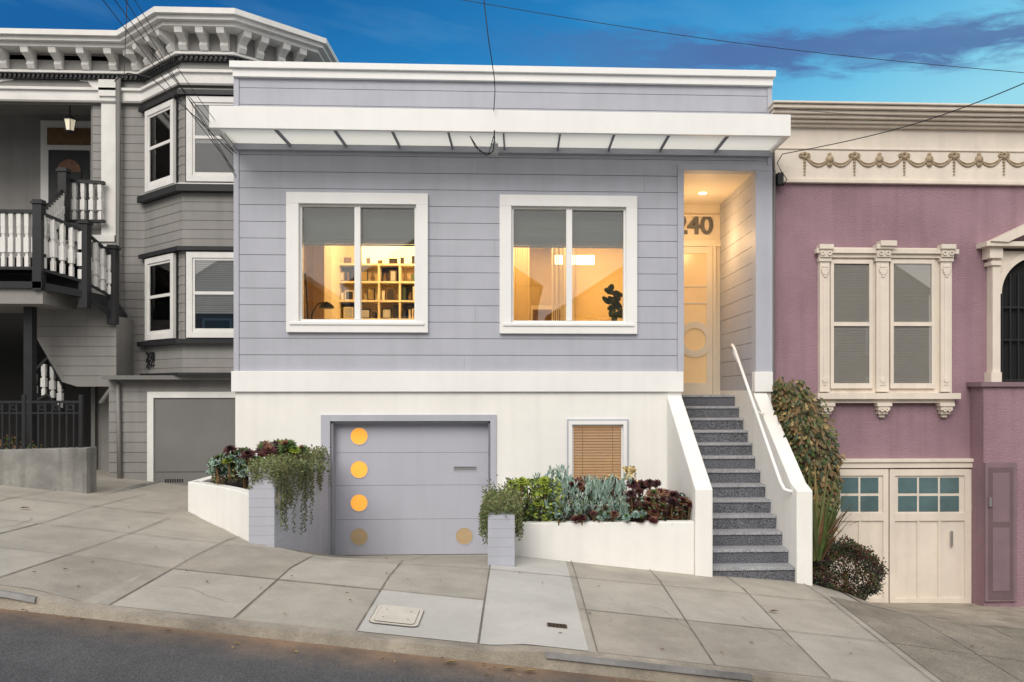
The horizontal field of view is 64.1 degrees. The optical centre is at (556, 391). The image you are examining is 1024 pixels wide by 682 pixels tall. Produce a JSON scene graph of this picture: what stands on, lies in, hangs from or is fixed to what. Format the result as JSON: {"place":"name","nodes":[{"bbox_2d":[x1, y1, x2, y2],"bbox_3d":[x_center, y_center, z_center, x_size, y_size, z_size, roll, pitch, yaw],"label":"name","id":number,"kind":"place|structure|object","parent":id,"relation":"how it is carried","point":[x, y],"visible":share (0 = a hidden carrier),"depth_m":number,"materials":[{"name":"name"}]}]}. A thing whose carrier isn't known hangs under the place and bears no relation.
{"place":"outdoors","nodes":[
{"label":"outdoors","id":0,"kind":"place"},
{"bbox_2d":[0,167,120,324],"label":"porch railings","id":1,"kind":"object","parent":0,"point":[50,218],"visible":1,"depth_m":11.64,"materials":[{"name":"white wood"}]},
{"bbox_2d":[0,281,133,447],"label":"porch stair","id":2,"kind":"object","parent":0,"point":[85,347],"visible":0.93,"depth_m":12.13,"materials":[{"name":"grey wood"}]},
{"bbox_2d":[103,0,234,170],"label":"overhead wire","id":3,"kind":"object","parent":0,"point":[163,78],"visible":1,"depth_m":9.38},
{"bbox_2d":[125,0,235,177],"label":"overhead wire","id":4,"kind":"object","parent":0,"point":[179,84],"visible":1,"depth_m":9.51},
{"bbox_2d":[0,609,653,681],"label":"road","id":5,"kind":"structure","parent":0,"point":[38,647],"depth_m":5.67,"materials":[{"name":"grey asphalt"}]},
{"bbox_2d":[0,585,853,681],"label":"curb","id":6,"kind":"structure","parent":5,"relation":"on","point":[528,656],"depth_m":6.24,"materials":[{"name":"concrete"}]},
{"bbox_2d":[239,78,766,371],"bbox_3d":[-0.700,-2.181,11.550,7.513,4.362,0.140,0,0,-3],"label":"lap siding","id":7,"kind":"object","parent":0,"point":[464,191],"visible":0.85,"depth_m":11.46,"materials":[{"name":"grey paint"}]},
{"bbox_2d":[286,192,427,332],"bbox_3d":[-2.768,-1.794,11.396,1.947,1.939,0.180,0,0,-3],"label":"window frame","id":8,"kind":"object","parent":7,"relation":"attached to","point":[297,203],"visible":1,"depth_m":11.35,"materials":[{"name":"white wood"}]},
{"bbox_2d":[304,208,413,245],"bbox_3d":[-2.772,-2.389,11.571,1.715,0.640,0.060,0,0,-3],"label":"window shade","id":9,"kind":"object","parent":7,"relation":"attached to","point":[335,227],"depth_m":11.58,"materials":[{"name":"grey fabric"}]},
{"bbox_2d":[483,0,494,110],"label":"service cable","id":10,"kind":"object","parent":7,"relation":"attached to","point":[490,52],"visible":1,"depth_m":10.30,"materials":[{"name":"black rubber"}]},
{"bbox_2d":[234,77,771,371],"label":"corner boards","id":11,"kind":"object","parent":7,"relation":"attached to","point":[761,268],"visible":0.87,"depth_m":11.61,"materials":[{"name":"grey paint"}]},
{"bbox_2d":[114,73,233,155],"bbox_3d":[-5.444,-3.958,11.646,2.104,1.410,0.080,0,0,17],"label":"service cable","id":12,"kind":"object","parent":11,"relation":"attached to","point":[183,106],"visible":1,"depth_m":11.62,"materials":[{"name":"black rubber"}]},
{"bbox_2d":[124,0,127,75],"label":"overhead wire","id":13,"kind":"object","parent":12,"relation":"attached to","point":[125,37],"visible":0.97,"depth_m":9.99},
{"bbox_2d":[209,106,790,156],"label":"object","id":14,"kind":"structure","parent":11,"relation":"attached to","point":[335,120],"depth_m":10.71,"materials":[{"name":"white metal"}]},
{"bbox_2d":[115,0,235,152],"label":"overhead wire","id":15,"kind":"object","parent":14,"relation":"attached to","point":[167,69],"visible":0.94,"depth_m":9.23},
{"bbox_2d":[135,1,236,148],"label":"overhead wire","id":16,"kind":"object","parent":14,"relation":"attached to","point":[177,67],"visible":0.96,"depth_m":9.26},
{"bbox_2d":[150,52,235,174],"bbox_3d":[-4.421,-3.313,10.012,0.071,0.712,2.405,0,0,0],"label":"overhead wire","id":17,"kind":"object","parent":14,"relation":"attached to","point":[195,108],"visible":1,"depth_m":10.07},
{"bbox_2d":[470,130,494,155],"bbox_3d":[-0.899,-3.309,10.850,0.253,0.279,0.540,0,0,-43],"label":"service cable","id":18,"kind":"object","parent":14,"relation":"attached to","point":[493,145],"visible":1,"depth_m":10.95,"materials":[{"name":"black rubber"}]},
{"bbox_2d":[491,141,497,155],"bbox_3d":[-0.850,-3.390,11.198,0.100,0.270,0.150,0,0,-3],"label":"conduit bracket","id":19,"kind":"object","parent":14,"relation":"attached to","point":[495,153],"visible":0.57,"depth_m":11.12,"materials":[{"name":"metal"}]},
{"bbox_2d":[218,129,782,149],"bbox_3d":[-0.695,-3.433,11.075,7.483,0.010,0.710,0,0,-3],"label":"canopy glass","id":20,"kind":"object","parent":14,"relation":"in","point":[485,139],"visible":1,"depth_m":11.10,"materials":[{"name":"glass"}]},
{"bbox_2d":[229,61,775,391],"bbox_3d":[-0.699,-2.275,11.530,7.613,4.550,0.300,0,0,-3],"label":"parapet cap and belt","id":21,"kind":"object","parent":11,"relation":"attached to","point":[406,381],"visible":0.93,"depth_m":11.40,"materials":[{"name":"white paint"}]},
{"bbox_2d":[772,171,783,390],"bbox_3d":[3.149,-1.576,11.640,0.143,3.151,0.130,0,0,-3],"label":"conduit","id":22,"kind":"object","parent":11,"relation":"attached to","point":[778,178],"visible":0.91,"depth_m":11.64,"materials":[{"name":"metal"}]},
{"bbox_2d":[500,194,636,333],"bbox_3d":[0.170,-1.788,11.530,1.938,1.944,0.180,0,0,-3],"label":"window frame","id":23,"kind":"object","parent":7,"relation":"attached to","point":[568,204],"visible":1,"depth_m":11.48,"materials":[{"name":"white wood"}]},
{"bbox_2d":[514,210,622,247],"bbox_3d":[0.166,-2.384,11.705,1.716,0.640,0.060,0,0,-3],"label":"shade window","id":24,"kind":"structure","parent":7,"relation":"attached to","point":[547,229],"depth_m":11.71,"materials":[{"name":"grey fabric"}]},
{"bbox_2d":[0,470,1023,681],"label":"sidewalk","id":25,"kind":"structure","parent":0,"point":[49,536],"depth_m":7.70,"materials":[{"name":"concrete"}]},
{"bbox_2d":[0,434,41,448],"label":"entry shrub","id":26,"kind":"object","parent":25,"relation":"on","point":[6,439],"visible":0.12,"depth_m":10.97,"materials":[{"name":"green plant"}]},
{"bbox_2d":[0,55,115,272],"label":"porch","id":27,"kind":"object","parent":25,"relation":"on","point":[60,146],"visible":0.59,"depth_m":14.14,"materials":[{"name":"paint"}]},
{"bbox_2d":[98,77,121,478],"bbox_3d":[-6.732,-1.742,12.311,0.303,6.198,0.631,0,0,-29],"label":"downspout","id":28,"kind":"object","parent":27,"relation":"attached to","point":[103,399],"visible":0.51,"depth_m":12.58,"materials":[{"name":"paint"}]},
{"bbox_2d":[0,447,159,494],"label":"wall","id":29,"kind":"structure","parent":25,"relation":"on","point":[69,469],"depth_m":10.47,"materials":[{"name":"concrete"}]},
{"bbox_2d":[0,395,82,448],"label":"iron fence","id":30,"kind":"object","parent":29,"relation":"on","point":[24,402],"visible":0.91,"depth_m":10.60,"materials":[{"name":"black metal"}]},
{"bbox_2d":[101,375,234,484],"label":"garage wall","id":31,"kind":"structure","parent":25,"relation":"on","point":[178,429],"depth_m":12.17,"materials":[{"name":"grey paint"}]},
{"bbox_2d":[0,62,233,376],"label":"clapboard walls","id":32,"kind":"structure","parent":31,"relation":"on","point":[193,219],"depth_m":12.47,"materials":[{"name":"grey paint"}]},
{"bbox_2d":[146,352,153,359],"bbox_3d":[-6.242,-0.550,12.540,0.252,0.128,0.012,0,0,38],"label":"number plate","id":33,"kind":"object","parent":32,"relation":"attached to","point":[151,355],"visible":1,"depth_m":12.53,"materials":[{"name":"black metal"}]},
{"bbox_2d":[146,360,153,367],"bbox_3d":[-6.243,-0.430,12.540,0.251,0.128,0.012,0,0,38],"label":"number plate","id":34,"kind":"object","parent":32,"relation":"attached to","point":[148,363],"visible":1,"depth_m":12.54,"materials":[{"name":"black metal"}]},
{"bbox_2d":[0,6,339,374],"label":"cornice and mouldings","id":35,"kind":"structure","parent":32,"relation":"attached to","point":[206,34],"depth_m":12.20,"materials":[{"name":"grey paint"}]},
{"bbox_2d":[145,96,233,340],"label":"bay windows","id":36,"kind":"structure","parent":32,"relation":"attached to","point":[209,294],"depth_m":11.96,"materials":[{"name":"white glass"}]},
{"bbox_2d":[188,454,327,553],"bbox_3d":[-3.845,1.856,10.066,1.472,1.989,2.540,0,0,-3],"label":"planter","id":37,"kind":"object","parent":25,"relation":"on","point":[250,515],"visible":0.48,"depth_m":9.55,"materials":[{"name":"paint"}]},
{"bbox_2d":[206,438,330,488],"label":"succulents","id":38,"kind":"object","parent":37,"relation":"in","point":[228,461],"visible":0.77,"depth_m":9.80,"materials":[{"name":"green plant"}]},
{"bbox_2d":[242,444,331,534],"bbox_3d":[-3.216,1.199,9.976,0.485,0.995,2.439,0,0,-3],"label":"trailing plant","id":39,"kind":"object","parent":37,"relation":"in","point":[282,467],"visible":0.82,"depth_m":9.33,"materials":[{"name":"green plant"}]},
{"bbox_2d":[369,605,423,626],"bbox_3d":[-1.324,1.863,6.803,0.400,0.064,0.500,0,0,-3],"label":"utility cover","id":40,"kind":"object","parent":25,"relation":"on","point":[397,615],"visible":1,"depth_m":6.77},
{"bbox_2d":[321,414,495,554],"bbox_3d":[-2.062,1.410,11.498,2.431,2.180,0.220,0,0,-3],"label":"garage frame","id":41,"kind":"object","parent":25,"relation":"on","point":[327,440],"visible":0.61,"depth_m":11.40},
{"bbox_2d":[335,423,487,555],"bbox_3d":[-2.045,1.456,11.600,2.222,2.089,0.079,0,0,-3],"label":"garage door","id":42,"kind":"structure","parent":41,"relation":"in","point":[408,488],"depth_m":11.58,"materials":[{"name":"grey metal"}]},
{"bbox_2d":[547,622,566,627],"bbox_3d":[0.006,1.992,6.970,0.170,0.024,0.100,0,0,-3],"label":"drain grate","id":43,"kind":"object","parent":25,"relation":"on","point":[557,625],"visible":1,"depth_m":6.96,"materials":[{"name":"metal"}]},
{"bbox_2d":[488,489,693,574],"bbox_3d":[0.407,2.101,10.254,2.432,1.498,2.530,0,0,-3],"label":"planter","id":44,"kind":"object","parent":25,"relation":"on","point":[664,546],"visible":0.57,"depth_m":9.70,"materials":[{"name":"paint"}]},
{"bbox_2d":[478,474,523,543],"bbox_3d":[-0.636,1.353,9.540,0.526,0.761,1.370,0,0,-3],"label":"trailing plant","id":45,"kind":"object","parent":44,"relation":"in","point":[500,501],"visible":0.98,"depth_m":9.12,"materials":[{"name":"green plant"}]},
{"bbox_2d":[504,464,692,525],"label":"succulents","id":46,"kind":"object","parent":44,"relation":"in","point":[601,493],"visible":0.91,"depth_m":9.89,"materials":[{"name":"green plant"}]},
{"bbox_2d":[667,393,811,585],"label":"entry stairs","id":47,"kind":"structure","parent":25,"relation":"on","point":[749,517],"depth_m":10.58,"materials":[{"name":"white concrete"}]},
{"bbox_2d":[730,343,791,492],"bbox_3d":[2.765,0.255,11.217,0.147,1.971,2.483,0,0,-3],"label":"handrail","id":48,"kind":"object","parent":47,"relation":"attached to","point":[737,359],"visible":1,"depth_m":10.98,"materials":[{"name":"white metal"}]},
{"bbox_2d":[771,375,845,558],"bbox_3d":[3.413,1.138,11.000,0.882,2.734,1.159,0,0,-3],"label":"climbing vine","id":49,"kind":"object","parent":25,"relation":"on","point":[806,434],"visible":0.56,"depth_m":10.88,"materials":[{"name":"green plant"}]},
{"bbox_2d":[812,534,888,600],"bbox_3d":[3.571,2.254,10.174,1.028,0.952,1.012,0,0,-3],"label":"shrub","id":50,"kind":"object","parent":25,"relation":"on","point":[856,552],"visible":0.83,"depth_m":9.95,"materials":[{"name":"green plant"}]},
{"bbox_2d":[771,183,1023,584],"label":"walls","id":51,"kind":"structure","parent":25,"relation":"on","point":[965,219],"depth_m":11.83,"materials":[{"name":"paint"}]},
{"bbox_2d":[815,240,960,416],"bbox_3d":[4.758,-0.893,11.738,2.084,2.527,0.220,0,0,-3],"label":"double window","id":52,"kind":"structure","parent":51,"relation":"attached to","point":[884,325],"depth_m":11.76,"materials":[{"name":"beige paint"}]},
{"bbox_2d":[768,100,1023,185],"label":"cornice","id":53,"kind":"structure","parent":51,"relation":"attached to","point":[969,133],"depth_m":11.77,"materials":[{"name":"beige paint"}]},
{"bbox_2d":[781,108,1012,117],"bbox_3d":[4.362,-3.478,10.170,0.199,1.019,3.650,0,0,-42],"label":"overhead wire","id":54,"kind":"object","parent":53,"relation":"attached to","point":[888,116],"visible":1,"depth_m":10.51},
{"bbox_2d":[783,83,1023,153],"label":"overhead wire","id":55,"kind":"object","parent":53,"relation":"attached to","point":[907,125],"visible":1,"depth_m":10.32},
{"bbox_2d":[799,152,1023,174],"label":"garland relief","id":56,"kind":"object","parent":53,"relation":"attached to","point":[929,161],"visible":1,"depth_m":11.79},
{"bbox_2d":[828,458,973,602],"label":"garage doors","id":57,"kind":"structure","parent":51,"relation":"attached to","point":[912,526],"depth_m":11.81,"materials":[{"name":"beige paint"}]},
{"bbox_2d":[966,224,1023,606],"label":"porch","id":58,"kind":"object","parent":25,"relation":"on","point":[997,471],"visible":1,"depth_m":11.56,"materials":[{"name":"paint"}]},
{"bbox_2d":[0,0,1023,103],"label":"sky","id":59,"kind":"structure","parent":0,"point":[981,34],"materials":[{"name":"blue"}]},
{"bbox_2d":[681,174,751,442],"bbox_3d":[2.253,-0.171,12.770,1.260,6.141,1.990,0,0,-3],"label":"entry recess","id":60,"kind":"object","parent":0,"point":[717,291],"visible":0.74,"depth_m":13.42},
{"bbox_2d":[684,216,712,234],"bbox_3d":[2.302,-2.792,13.649,0.642,0.325,0.016,0,0,-3],"label":"house number","id":61,"kind":"object","parent":60,"relation":"in","point":[694,224],"visible":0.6,"depth_m":13.65,"materials":[{"name":"metal"}]},
{"bbox_2d":[464,0,1023,72],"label":"overhead wire","id":62,"kind":"object","parent":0,"point":[742,43],"visible":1,"depth_m":9.10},
{"bbox_2d":[806,466,867,561],"bbox_3d":[3.454,1.464,10.031,0.720,1.256,0.438,0,0,-3],"label":"flax plant","id":63,"kind":"object","parent":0,"point":[821,532],"visible":0.96,"depth_m":10.04,"materials":[{"name":"green plant"}]},
{"bbox_3d":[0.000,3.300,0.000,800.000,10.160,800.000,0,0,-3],"label":"ground","id":64,"kind":"structure","parent":0,"visible":0},
{"bbox_2d":[0,104,108,470],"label":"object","id":65,"kind":"object","parent":64,"relation":"on","point":[19,156],"visible":0.07,"depth_m":13.26,"materials":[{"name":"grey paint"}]},
{"bbox_2d":[63,105,76,132],"bbox_3d":[-7.668,-4.417,12.865,0.220,0.670,0.191,0,0,-3],"label":"hanging lantern","id":66,"kind":"object","parent":65,"relation":"hanging from","point":[69,120],"visible":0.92,"depth_m":12.82,"materials":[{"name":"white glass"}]},
{"bbox_2d":[235,392,770,552],"bbox_3d":[-0.695,1.450,11.555,7.523,2.899,0.150,0,0,-3],"label":"stucco base","id":67,"kind":"object","parent":64,"relation":"on","point":[531,433],"visible":0.29,"depth_m":11.48,"materials":[{"name":"white paint"}]},
{"bbox_2d":[567,419,628,484],"bbox_3d":[0.579,0.858,11.603,0.871,0.942,0.210,0,0,-3],"label":"window","id":68,"kind":"structure","parent":67,"relation":"attached to","point":[598,447],"depth_m":11.63,"materials":[{"name":"tan wood blind slats"},{"name":"glass"},{"name":"white and blue grey paint"}]},
{"bbox_3d":[-0.893,-0.725,15.806,7.513,7.250,8.340,0,0,-3],"label":"body and roof","id":69,"kind":"object","parent":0,"visible":0},
{"bbox_2d":[304,243,622,320],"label":"rooms","id":70,"kind":"object","parent":69,"relation":"attached to","point":[322,268],"visible":0.04,"depth_m":15.20,"materials":[{"name":"beige paint"}]},
{"bbox_2d":[304,273,333,318],"bbox_3d":[-3.618,-1.304,12.449,0.452,1.017,0.230,0,0,-3],"label":"reading lamp","id":71,"kind":"object","parent":70,"relation":"in","point":[326,305],"visible":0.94,"depth_m":12.43,"materials":[{"name":"black metal"}]},
{"bbox_2d":[339,244,413,319],"bbox_3d":[-2.976,-1.831,14.770,1.970,1.772,0.600,0,0,-3],"label":"shelf unit","id":72,"kind":"object","parent":70,"relation":"attached to","point":[387,282],"visible":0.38,"depth_m":14.59,"materials":[{"name":"brown wood"}]},
{"bbox_2d":[514,248,622,320],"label":"room furnishings","id":73,"kind":"object","parent":70,"relation":"in","point":[552,312],"visible":0.34,"depth_m":13.58,"materials":[{"name":"brown plant"}]}
]}

